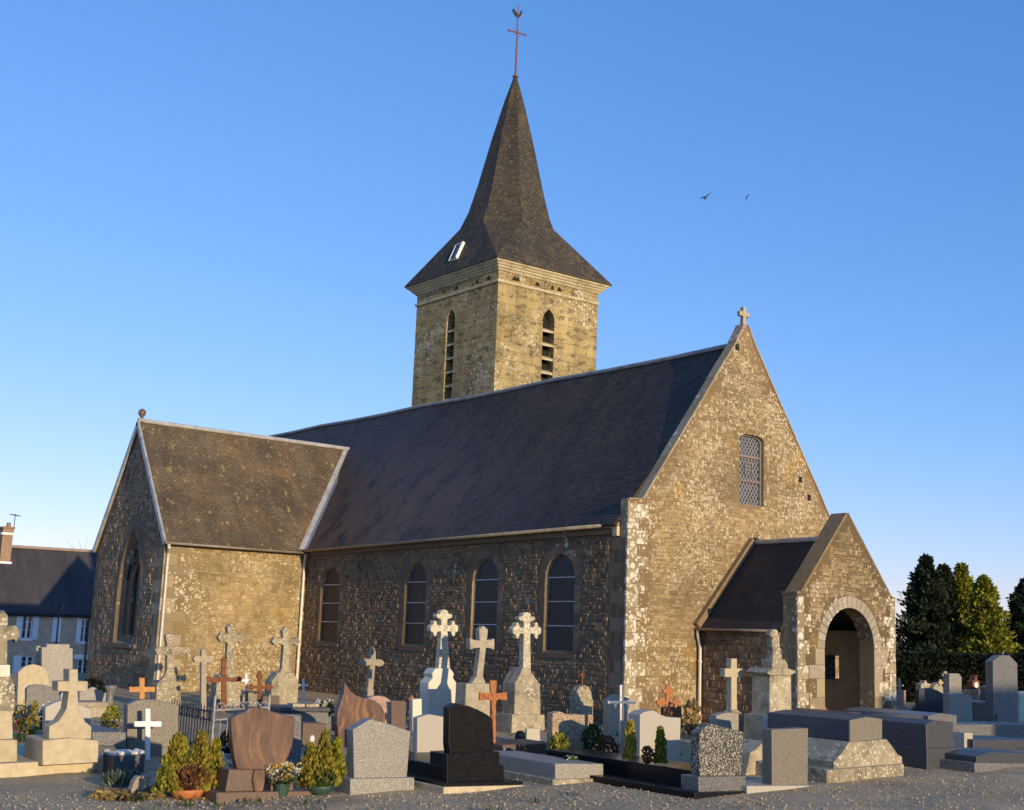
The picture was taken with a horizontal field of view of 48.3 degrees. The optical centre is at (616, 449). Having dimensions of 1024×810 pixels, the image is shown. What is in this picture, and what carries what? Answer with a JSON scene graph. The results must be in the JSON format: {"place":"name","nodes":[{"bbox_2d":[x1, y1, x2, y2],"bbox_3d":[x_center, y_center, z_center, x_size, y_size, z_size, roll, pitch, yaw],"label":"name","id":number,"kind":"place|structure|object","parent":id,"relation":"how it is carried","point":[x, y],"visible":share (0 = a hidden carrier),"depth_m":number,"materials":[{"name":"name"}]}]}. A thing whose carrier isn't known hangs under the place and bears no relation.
{"place":"outdoors","nodes":[
{"label":"outdoors","id":0,"kind":"place"},
{"bbox_2d":[0,646,1023,809],"bbox_3d":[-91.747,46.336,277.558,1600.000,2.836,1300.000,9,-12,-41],"label":"ground","id":1,"kind":"structure","parent":0,"point":[55,786],"depth_m":15.95,"materials":[{"name":"gravel"}]},
{"bbox_2d":[13,716,30,741],"bbox_3d":[-11.180,5.254,21.317,0.311,0.476,0.290,9,-12,-41],"label":"flower pot","id":2,"kind":"object","parent":1,"relation":"on","point":[21,727],"visible":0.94,"depth_m":21.27,"materials":[{"name":"green plant"}]},
{"bbox_2d":[22,700,40,740],"bbox_3d":[-11.002,5.101,21.385,0.302,0.757,0.310,9,-12,-41],"label":"dwarf conifer","id":3,"kind":"object","parent":1,"relation":"on","point":[34,708],"visible":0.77,"depth_m":21.36,"materials":[{"name":"green plant"}]},
{"bbox_2d":[16,664,48,707],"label":"headstone","id":4,"kind":"object","parent":1,"relation":"on","point":[30,674],"visible":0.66,"depth_m":29.49,"materials":[{"name":"stone"}]},
{"bbox_2d":[25,684,59,720],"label":"headstone","id":5,"kind":"object","parent":1,"relation":"on","point":[42,694],"visible":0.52,"depth_m":25.79,"materials":[{"name":"grey stone"}]},
{"bbox_2d":[0,522,97,672],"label":"stone house","id":6,"kind":"structure","parent":1,"relation":"on","point":[37,583],"depth_m":75.46,"materials":[{"name":"stone"}]},
{"bbox_2d":[12,655,33,672],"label":"window","id":7,"kind":"structure","parent":6,"relation":"in","point":[19,661],"depth_m":73.02,"materials":[{"name":"white glass"}]},
{"bbox_2d":[16,616,39,640],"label":"window","id":8,"kind":"structure","parent":6,"relation":"in","point":[23,623],"depth_m":73.63,"materials":[{"name":"white glass"}]},
{"bbox_2d":[50,617,61,640],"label":"window","id":9,"kind":"structure","parent":6,"relation":"in","point":[55,619],"depth_m":74.61,"materials":[{"name":"white wood"}]},
{"bbox_2d":[75,618,88,643],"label":"window","id":10,"kind":"structure","parent":6,"relation":"in","point":[81,628],"depth_m":75.71,"materials":[{"name":"white glass"}]},
{"bbox_2d":[0,745,103,777],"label":"stone kerb","id":11,"kind":"structure","parent":1,"relation":"on","point":[22,766],"depth_m":16.80,"materials":[{"name":"stone"}]},
{"bbox_2d":[0,610,19,761],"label":"cross monument","id":12,"kind":"object","parent":11,"relation":"on","point":[8,747],"visible":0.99,"depth_m":16.84,"materials":[{"name":"stone"}]},
{"bbox_2d":[25,669,97,764],"bbox_3d":[-8.402,4.031,17.259,0.810,1.373,0.950,9,-12,-41],"label":"cross monument","id":13,"kind":"object","parent":11,"relation":"on","point":[64,737],"visible":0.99,"depth_m":16.96,"materials":[{"name":"stone"}]},
{"bbox_2d":[40,644,72,694],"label":"headstone","id":14,"kind":"object","parent":1,"relation":"on","point":[56,660],"visible":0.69,"depth_m":33.40,"materials":[{"name":"grey stone"}]},
{"bbox_2d":[42,700,90,730],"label":"headstone","id":15,"kind":"object","parent":1,"relation":"on","point":[50,711],"visible":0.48,"depth_m":21.97,"materials":[{"name":"stone"}]},
{"bbox_2d":[37,720,128,753],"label":"grave slab","id":16,"kind":"structure","parent":1,"relation":"on","point":[110,739],"depth_m":18.66,"materials":[{"name":"grey stone"}]},
{"bbox_2d":[77,677,105,692],"bbox_3d":[-14.675,6.717,31.742,0.759,0.695,0.737,-3,-10,27],"label":"yew bush","id":17,"kind":"object","parent":1,"relation":"on","point":[96,681],"visible":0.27,"depth_m":31.71,"materials":[{"name":"green plant"}]},
{"bbox_2d":[78,687,107,716],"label":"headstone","id":18,"kind":"object","parent":1,"relation":"on","point":[93,699],"visible":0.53,"depth_m":27.55,"materials":[{"name":"grey stone"}]},
{"bbox_2d":[105,685,116,716],"bbox_3d":[-12.222,6.061,27.334,0.281,0.738,0.274,9,-12,-41],"label":"flower urn","id":19,"kind":"object","parent":1,"relation":"on","point":[110,691],"visible":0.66,"depth_m":27.28,"materials":[{"name":"grey stone"}]},
{"bbox_2d":[101,704,122,727],"bbox_3d":[-10.497,5.568,23.565,0.389,0.549,0.432,9,-12,-41],"label":"dwarf conifer","id":20,"kind":"object","parent":1,"relation":"on","point":[114,714],"visible":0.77,"depth_m":23.53,"materials":[{"name":"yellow plant"}]},
{"bbox_2d":[98,767,142,786],"bbox_3d":[-6.923,4.572,15.856,0.567,0.265,0.511,9,-12,-41],"label":"grass tuft","id":21,"kind":"object","parent":1,"relation":"on","point":[119,777],"visible":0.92,"depth_m":15.73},
{"bbox_2d":[103,753,144,772],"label":"planter block","id":22,"kind":"structure","parent":1,"relation":"on","point":[128,761],"depth_m":17.18,"materials":[{"name":"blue stone"}]},
{"bbox_2d":[103,748,144,755],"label":"pebbles","id":23,"kind":"object","parent":22,"relation":"on","point":[119,752],"visible":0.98,"depth_m":17.32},
{"bbox_2d":[87,785,171,800],"bbox_3d":[-6.339,4.516,14.849,1.097,0.150,0.937,9,-12,-41],"label":"dead fern","id":24,"kind":"object","parent":1,"relation":"on","point":[108,794],"visible":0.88,"depth_m":14.68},
{"bbox_2d":[128,775,150,794],"bbox_3d":[-6.391,4.498,15.152,0.265,0.273,0.160,9,-12,-41],"label":"rock fragment","id":25,"kind":"object","parent":1,"relation":"on","point":[139,782],"visible":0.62,"depth_m":15.10,"materials":[{"name":"stone"}]},
{"bbox_2d":[129,678,154,698],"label":"wooden cross","id":26,"kind":"object","parent":1,"relation":"on","point":[141,689],"visible":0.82,"depth_m":28.27,"materials":[{"name":"brown wood"}]},
{"bbox_2d":[134,708,161,759],"bbox_3d":[-7.847,4.770,18.930,0.456,0.871,0.050,9,-12,-41],"label":"grave cross","id":27,"kind":"object","parent":1,"relation":"on","point":[147,723],"visible":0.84,"depth_m":18.92,"materials":[{"name":"white paint"}]},
{"bbox_2d":[123,699,178,755],"bbox_3d":[-8.002,4.793,19.481,0.920,0.994,0.200,9,-12,-41],"label":"headstone","id":28,"kind":"object","parent":1,"relation":"on","point":[166,714],"visible":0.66,"depth_m":19.41,"materials":[{"name":"grey stone"}]},
{"bbox_2d":[150,633,190,705],"bbox_3d":[-12.163,6.023,30.887,0.962,2.006,0.450,9,-12,-41],"label":"cross monument","id":29,"kind":"object","parent":1,"relation":"on","point":[166,685],"visible":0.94,"depth_m":30.73,"materials":[{"name":"stone"}]},
{"bbox_2d":[151,729,225,799],"bbox_3d":[-5.539,4.120,14.847,0.997,0.900,0.556,9,-12,-41],"label":"plant bowl","id":30,"kind":"object","parent":1,"relation":"on","point":[182,775],"visible":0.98,"depth_m":14.74,"materials":[{"name":"ceramic"}]},
{"bbox_2d":[171,699,212,751],"bbox_3d":[-7.640,4.961,20.300,0.032,0.880,1.920,9,-12,-41],"label":"iron railing","id":31,"kind":"object","parent":1,"relation":"on","point":[188,709],"visible":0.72,"depth_m":20.20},
{"bbox_2d":[192,649,213,717],"bbox_3d":[-10.088,5.694,27.528,0.517,1.680,0.110,9,-12,-41],"label":"grave cross","id":32,"kind":"object","parent":1,"relation":"on","point":[202,658],"visible":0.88,"depth_m":27.52,"materials":[{"name":"stone"}]},
{"bbox_2d":[206,657,242,712],"bbox_3d":[-10.199,6.111,29.402,0.993,1.448,0.060,9,-12,-41],"label":"iron cross","id":33,"kind":"object","parent":1,"relation":"on","point":[223,678],"visible":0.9,"depth_m":29.39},
{"bbox_2d":[210,624,244,705],"bbox_3d":[-10.941,6.073,31.930,0.792,2.294,0.400,9,-12,-41],"label":"cross monument","id":34,"kind":"object","parent":1,"relation":"on","point":[229,637],"visible":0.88,"depth_m":31.82,"materials":[{"name":"stone"}]},
{"bbox_2d":[211,694,270,748],"bbox_3d":[-6.611,4.841,19.945,1.044,1.050,0.044,9,-12,-41],"label":"iron railing","id":35,"kind":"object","parent":1,"relation":"on","point":[230,709],"depth_m":19.77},
{"bbox_2d":[240,690,257,711],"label":"headstone","id":36,"kind":"object","parent":1,"relation":"on","point":[251,697],"visible":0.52,"depth_m":29.28,"materials":[{"name":"stone"}]},
{"bbox_2d":[201,706,311,802],"bbox_3d":[-5.082,4.124,15.625,1.433,1.219,1.500,9,-12,-41],"label":"headstone","id":37,"kind":"object","parent":1,"relation":"on","point":[260,738],"visible":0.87,"depth_m":15.06,"materials":[{"name":"brown stone"}]},
{"bbox_2d":[246,671,272,706],"bbox_3d":[-9.022,6.165,28.613,0.702,1.144,0.050,9,-12,-41],"label":"iron cross","id":38,"kind":"object","parent":1,"relation":"on","point":[259,686],"visible":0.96,"depth_m":28.62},
{"bbox_2d":[264,627,299,703],"bbox_3d":[-9.115,5.979,30.930,0.814,2.244,0.450,9,-12,-41],"label":"cross monument","id":39,"kind":"object","parent":1,"relation":"on","point":[283,681],"visible":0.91,"depth_m":30.80,"materials":[{"name":"stone"}]},
{"bbox_2d":[265,761,301,797],"bbox_3d":[-4.469,4.419,15.184,0.459,0.464,0.375,9,-12,-41],"label":"flower pot","id":40,"kind":"object","parent":1,"relation":"on","point":[282,788],"visible":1,"depth_m":15.13,"materials":[{"name":"green plastic"}]},
{"bbox_2d":[283,714,300,767],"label":"headstone","id":41,"kind":"object","parent":1,"relation":"on","point":[294,756],"visible":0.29,"depth_m":18.28,"materials":[{"name":"grey stone"}]},
{"bbox_2d":[258,703,329,730],"bbox_3d":[-7.001,5.814,24.581,1.170,0.645,1.100,9,-12,-41],"label":"table tomb","id":42,"kind":"object","parent":1,"relation":"on","point":[312,712],"visible":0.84,"depth_m":24.33,"materials":[{"name":"grey stone"}]},
{"bbox_2d":[301,721,326,746],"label":"headstone","id":43,"kind":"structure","parent":1,"relation":"on","point":[309,729],"depth_m":21.44,"materials":[{"name":"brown stone"}]},
{"bbox_2d":[296,729,346,794],"bbox_3d":[-3.999,4.276,15.543,0.718,0.881,0.460,9,-12,-41],"label":"plant bowl","id":44,"kind":"object","parent":1,"relation":"on","point":[314,778],"visible":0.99,"depth_m":15.45,"materials":[{"name":"green plastic"}]},
{"bbox_2d":[17,722,686,809],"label":"weeds","id":45,"kind":"object","parent":1,"relation":"on","point":[256,800],"visible":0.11,"depth_m":14.47,"materials":[{"name":"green plant"}]},
{"bbox_2d":[334,682,384,747],"bbox_3d":[-4.952,5.128,21.941,1.090,1.252,0.160,9,-12,-41],"label":"headstone","id":46,"kind":"object","parent":1,"relation":"on","point":[351,708],"visible":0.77,"depth_m":21.73,"materials":[{"name":"red stone"}]},
{"bbox_2d":[358,647,383,697],"bbox_3d":[-6.530,6.133,30.034,0.727,1.771,0.130,9,-12,-41],"label":"grave cross","id":47,"kind":"object","parent":1,"relation":"on","point":[371,662],"visible":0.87,"depth_m":30.01,"materials":[{"name":"stone"}]},
{"bbox_2d":[336,718,413,794],"bbox_3d":[-3.376,4.311,15.957,1.024,1.033,0.420,9,-12,-41],"label":"headstone","id":48,"kind":"object","parent":1,"relation":"on","point":[377,755],"visible":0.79,"depth_m":15.81,"materials":[{"name":"grey stone"}]},
{"bbox_2d":[366,695,390,724],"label":"headstone","id":49,"kind":"object","parent":1,"relation":"on","point":[384,702],"visible":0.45,"depth_m":23.94,"materials":[{"name":"pink stone"}]},
{"bbox_2d":[390,700,405,729],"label":"headstone","id":50,"kind":"object","parent":1,"relation":"on","point":[398,713],"visible":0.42,"depth_m":24.69,"materials":[{"name":"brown stone"}]},
{"bbox_2d":[409,698,421,730],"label":"headstone","id":51,"kind":"object","parent":1,"relation":"on","point":[415,707],"visible":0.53,"depth_m":25.33,"materials":[{"name":"stone"}]},
{"bbox_2d":[413,714,443,751],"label":"headstone","id":52,"kind":"object","parent":1,"relation":"on","point":[427,732],"visible":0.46,"depth_m":19.68,"materials":[{"name":"stone"}]},
{"bbox_2d":[420,609,457,716],"bbox_3d":[-4.177,5.147,26.645,0.886,2.746,0.550,9,-12,-41],"label":"cross monument","id":53,"kind":"object","parent":1,"relation":"on","point":[437,688],"visible":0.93,"depth_m":26.55,"materials":[{"name":"stone"}]},
{"bbox_2d":[407,703,522,793],"bbox_3d":[-2.634,4.409,17.137,1.408,1.249,2.300,9,-12,-41],"label":"headstone","id":54,"kind":"object","parent":1,"relation":"on","point":[466,759],"visible":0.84,"depth_m":16.31,"materials":[{"name":"stone"}]},
{"bbox_2d":[455,626,493,715],"bbox_3d":[-3.145,5.149,25.359,0.840,2.380,0.420,9,-12,-41],"label":"cross monument","id":55,"kind":"object","parent":1,"relation":"on","point":[466,694],"visible":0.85,"depth_m":25.28,"materials":[{"name":"stone"}]},
{"bbox_2d":[85,5,896,723],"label":"church","id":56,"kind":"structure","parent":1,"relation":"on","point":[645,533],"depth_m":35.83,"materials":[{"name":"stone"}]},
{"bbox_2d":[109,524,141,648],"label":"lancet window","id":57,"kind":"structure","parent":56,"relation":"in","point":[133,599],"depth_m":39.91,"materials":[{"name":"stone"}]},
{"bbox_2d":[314,559,343,646],"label":"window","id":58,"kind":"structure","parent":56,"relation":"in","point":[334,583],"depth_m":39.48,"materials":[{"name":"beige glass"}]},
{"bbox_2d":[398,553,430,650],"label":"window","id":59,"kind":"structure","parent":56,"relation":"in","point":[418,602],"depth_m":35.37,"materials":[{"name":"grey glass"}]},
{"bbox_2d":[464,549,503,654],"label":"window","id":60,"kind":"structure","parent":56,"relation":"in","point":[490,580],"depth_m":32.60,"materials":[{"name":"grey glass"}]},
{"bbox_2d":[537,544,581,658],"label":"window","id":61,"kind":"structure","parent":56,"relation":"in","point":[563,625],"depth_m":30.06,"materials":[{"name":"grey glass"}]},
{"bbox_2d":[740,435,760,506],"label":"gable window","id":62,"kind":"structure","parent":56,"relation":"in","point":[750,446],"depth_m":31.91,"materials":[{"name":"grey glass"}]},
{"bbox_2d":[479,680,506,742],"bbox_3d":[-2.299,4.974,20.988,0.623,1.373,0.080,9,-12,-41],"label":"crucifix","id":63,"kind":"object","parent":1,"relation":"on","point":[493,696],"visible":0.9,"depth_m":21.00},
{"bbox_2d":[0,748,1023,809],"bbox_3d":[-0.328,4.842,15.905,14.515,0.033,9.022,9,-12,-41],"label":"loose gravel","id":64,"kind":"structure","parent":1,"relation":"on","point":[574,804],"depth_m":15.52,"materials":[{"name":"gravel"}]},
{"bbox_2d":[493,739,546,753],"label":"grave slab","id":65,"kind":"structure","parent":1,"relation":"on","point":[531,746],"depth_m":21.06,"materials":[{"name":"grey stone"}]},
{"bbox_2d":[496,612,544,732],"bbox_3d":[-2.178,5.126,26.160,0.963,2.723,0.620,9,-12,-41],"label":"cross monument","id":66,"kind":"object","parent":1,"relation":"on","point":[521,703],"visible":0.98,"depth_m":25.98,"materials":[{"name":"stone"}]},
{"bbox_2d":[525,728,539,740],"bbox_3d":[-1.707,5.841,23.062,0.368,0.346,0.060,9,-12,-41],"label":"plaque stone","id":67,"kind":"object","parent":1,"relation":"on","point":[532,733],"visible":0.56,"depth_m":23.03,"materials":[{"name":"stone"}]},
{"bbox_2d":[494,750,602,784],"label":"grave slab","id":68,"kind":"structure","parent":1,"relation":"on","point":[536,768],"depth_m":17.40,"materials":[{"name":"stone"}]},
{"bbox_2d":[548,732,569,748],"bbox_3d":[-1.016,5.240,20.030,0.354,0.500,0.380,-4,-10,29],"label":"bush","id":69,"kind":"object","parent":1,"relation":"on","point":[563,743],"visible":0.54,"depth_m":19.99,"materials":[{"name":"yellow plant"}]},
{"bbox_2d":[547,711,592,748],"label":"headstone","id":70,"kind":"object","parent":1,"relation":"on","point":[572,726],"visible":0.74,"depth_m":20.70,"materials":[{"name":"stone"}]},
{"bbox_2d":[570,670,592,714],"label":"headstone","id":71,"kind":"object","parent":1,"relation":"on","point":[581,700],"visible":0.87,"depth_m":26.99,"materials":[{"name":"stone"}]},
{"bbox_2d":[580,723,604,749],"bbox_3d":[-0.433,5.272,20.556,0.404,0.630,0.397,-3,-10,26],"label":"box bush","id":72,"kind":"object","parent":1,"relation":"on","point":[588,732],"visible":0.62,"depth_m":20.49,"materials":[{"name":"green plant"}]},
{"bbox_2d":[594,734,619,752],"bbox_3d":[-0.170,5.231,19.838,0.396,0.494,0.404,-4,-11,32],"label":"heather clump","id":73,"kind":"object","parent":1,"relation":"on","point":[613,745],"visible":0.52,"depth_m":19.81,"materials":[{"name":"brown plant"}]},
{"bbox_2d":[603,694,638,735],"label":"headstone","id":74,"kind":"object","parent":1,"relation":"on","point":[610,719],"visible":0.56,"depth_m":25.34,"materials":[{"name":"stone"}]},
{"bbox_2d":[607,685,635,753],"bbox_3d":[0.079,4.896,20.195,0.660,1.382,0.060,9,-12,-41],"label":"steel cross","id":75,"kind":"object","parent":1,"relation":"on","point":[621,702],"visible":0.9,"depth_m":20.20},
{"bbox_2d":[546,723,745,798],"bbox_3d":[0.216,4.717,17.907,1.502,1.050,4.300,9,-12,-41],"label":"headstone","id":76,"kind":"object","parent":1,"relation":"on","point":[713,768],"visible":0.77,"depth_m":16.56,"materials":[{"name":"black stone"}]},
{"bbox_2d":[621,719,636,760],"bbox_3d":[0.215,4.512,17.636,0.275,0.631,0.242,9,-12,-41],"label":"dwarf conifer","id":77,"kind":"object","parent":76,"relation":"on","point":[630,739],"visible":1,"depth_m":17.60,"materials":[{"name":"green plant"}]},
{"bbox_2d":[641,745,654,763],"bbox_3d":[0.460,4.607,17.118,0.208,0.291,0.230,-4,-10,28],"label":"heather clump","id":78,"kind":"object","parent":76,"relation":"on","point":[649,753],"visible":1,"depth_m":17.09,"materials":[{"name":"brown plant"}]},
{"bbox_2d":[652,725,667,763],"bbox_3d":[0.670,4.491,17.277,0.248,0.579,0.251,4,-10,-18],"label":"dwarf conifer","id":79,"kind":"object","parent":76,"relation":"on","point":[661,741],"visible":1,"depth_m":17.25,"materials":[{"name":"green plant"}]},
{"bbox_2d":[628,709,680,761],"bbox_3d":[0.636,4.934,19.232,0.958,1.026,0.300,9,-12,-41],"label":"headstone","id":80,"kind":"object","parent":1,"relation":"on","point":[646,723],"visible":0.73,"depth_m":19.07,"materials":[{"name":"stone"}]},
{"bbox_2d":[656,685,679,716],"bbox_3d":[1.166,5.987,26.033,0.746,1.133,0.050,9,-12,-41],"label":"iron cross","id":81,"kind":"object","parent":1,"relation":"on","point":[668,710],"visible":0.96,"depth_m":26.04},
{"bbox_2d":[681,698,701,734],"bbox_3d":[1.674,6.007,25.525,0.481,0.853,0.448,-2,-10,19],"label":"shrub","id":82,"kind":"object","parent":1,"relation":"on","point":[691,704],"depth_m":25.44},
{"bbox_2d":[709,658,743,731],"bbox_3d":[2.111,4.960,21.797,0.814,1.855,0.240,9,-12,-41],"label":"stone cross","id":83,"kind":"object","parent":1,"relation":"on","point":[731,716],"visible":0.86,"depth_m":21.85,"materials":[{"name":"grey stone"}]},
{"bbox_2d":[741,739,761,774],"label":"stone kerb","id":84,"kind":"structure","parent":1,"relation":"on","point":[751,752],"depth_m":18.89,"materials":[{"name":"stone"}]},
{"bbox_2d":[743,629,795,740],"bbox_3d":[2.955,4.694,21.851,0.893,2.436,0.600,9,-12,-41],"label":"pedestal monument","id":85,"kind":"object","parent":1,"relation":"on","point":[771,682],"visible":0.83,"depth_m":21.70,"materials":[{"name":"stone"}]},
{"bbox_2d":[741,727,812,793],"bbox_3d":[2.311,4.741,17.445,1.916,0.913,0.900,9,-12,-41],"label":"headstone","id":86,"kind":"object","parent":1,"relation":"on","point":[784,758],"visible":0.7,"depth_m":17.18,"materials":[{"name":"stone"}]},
{"bbox_2d":[791,707,860,713],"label":"grave slab","id":87,"kind":"structure","parent":1,"relation":"on","point":[813,710],"depth_m":24.95,"materials":[{"name":"grey stone"}]},
{"bbox_2d":[755,709,903,782],"bbox_3d":[3.481,4.994,19.207,2.154,1.027,1.870,9,-12,-41],"label":"sarcophagus","id":88,"kind":"object","parent":1,"relation":"on","point":[844,748],"visible":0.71,"depth_m":18.64,"materials":[{"name":"stone"}]},
{"bbox_2d":[869,713,922,718],"bbox_3d":[5.768,5.905,23.686,1.499,0.757,0.500,9,-12,-41],"label":"grave slab","id":89,"kind":"object","parent":1,"relation":"on","point":[903,715],"visible":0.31,"depth_m":23.66,"materials":[{"name":"grey stone"}]},
{"bbox_2d":[834,712,962,769],"bbox_3d":[5.152,5.445,21.302,1.178,0.878,2.300,9,-12,-41],"label":"sarcophagus","id":90,"kind":"object","parent":1,"relation":"on","point":[926,744],"visible":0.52,"depth_m":20.41,"materials":[{"name":"grey stone"}]},
{"bbox_2d":[896,678,905,709],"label":"headstone","id":91,"kind":"object","parent":1,"relation":"on","point":[901,698],"visible":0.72,"depth_m":34.78,"materials":[{"name":"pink stone"}]},
{"bbox_2d":[915,688,942,712],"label":"headstone","id":92,"kind":"object","parent":1,"relation":"on","point":[928,700],"visible":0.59,"depth_m":32.89,"materials":[{"name":"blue stone"}]},
{"bbox_2d":[895,552,966,651],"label":"conifer","id":93,"kind":"object","parent":1,"relation":"on","point":[925,615],"visible":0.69,"depth_m":55.10,"materials":[{"name":"green plant"}]},
{"bbox_2d":[936,562,961,650],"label":"conifer","id":94,"kind":"object","parent":1,"relation":"on","point":[946,571],"visible":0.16,"depth_m":57.62,"materials":[{"name":"green plant"}]},
{"bbox_2d":[943,673,961,693],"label":"headstone","id":95,"kind":"object","parent":1,"relation":"on","point":[952,682],"visible":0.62,"depth_m":31.29,"materials":[{"name":"grey stone"}]},
{"bbox_2d":[943,693,972,720],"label":"headstone","id":96,"kind":"object","parent":1,"relation":"on","point":[959,705],"visible":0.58,"depth_m":28.80,"materials":[{"name":"grey stone"}]},
{"bbox_2d":[896,650,1023,701],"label":"hedge","id":97,"kind":"object","parent":1,"relation":"on","point":[914,668],"visible":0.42,"depth_m":42.00,"materials":[{"name":"green plant"}]},
{"bbox_2d":[949,562,973,650],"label":"conifer","id":98,"kind":"object","parent":1,"relation":"on","point":[963,580],"visible":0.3,"depth_m":57.67,"materials":[{"name":"green plant"}]},
{"bbox_2d":[962,675,979,699],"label":"headstone","id":99,"kind":"object","parent":1,"relation":"on","point":[973,684],"visible":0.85,"depth_m":34.14,"materials":[{"name":"brown stone"}]},
{"bbox_2d":[972,700,984,720],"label":"headstone","id":100,"kind":"structure","parent":1,"relation":"on","point":[978,710],"depth_m":32.28,"materials":[{"name":"stone"}]},
{"bbox_2d":[940,747,1023,771],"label":"grave slab","id":101,"kind":"structure","parent":1,"relation":"on","point":[975,759],"depth_m":20.24,"materials":[{"name":"grey stone"}]},
{"bbox_2d":[944,574,1023,652],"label":"conifer","id":102,"kind":"object","parent":1,"relation":"on","point":[985,624],"visible":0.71,"depth_m":54.18,"materials":[{"name":"green plant"}]},
{"bbox_2d":[953,731,1023,751],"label":"grave slab","id":103,"kind":"structure","parent":1,"relation":"on","point":[965,740],"depth_m":22.99,"materials":[{"name":"grey stone"}]},
{"bbox_2d":[957,721,1023,737],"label":"grave kerb","id":104,"kind":"structure","parent":1,"relation":"on","point":[1002,729],"depth_m":26.71,"materials":[{"name":"grey stone"}]},
{"bbox_2d":[984,652,1018,722],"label":"headstone","id":105,"kind":"object","parent":1,"relation":"on","point":[1001,692],"visible":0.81,"depth_m":31.39,"materials":[{"name":"grey stone"}]},
{"bbox_2d":[1003,578,1023,653],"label":"conifer","id":106,"kind":"object","parent":1,"relation":"on","point":[1016,606],"visible":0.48,"depth_m":56.48,"materials":[{"name":"green plant"}]},
{"bbox_2d":[1018,691,1023,721],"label":"headstone","id":107,"kind":"object","parent":1,"relation":"on","point":[1020,706],"visible":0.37,"depth_m":32.74,"materials":[{"name":"stone"}]},
{"bbox_2d":[0,0,1023,642],"label":"sky","id":108,"kind":"structure","parent":0,"point":[217,214],"materials":[{"name":"blue"}]},
{"bbox_2d":[844,707,956,731],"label":"grave slab","id":109,"kind":"structure","parent":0,"point":[926,715],"depth_m":24.77,"materials":[{"name":"grey stone"}]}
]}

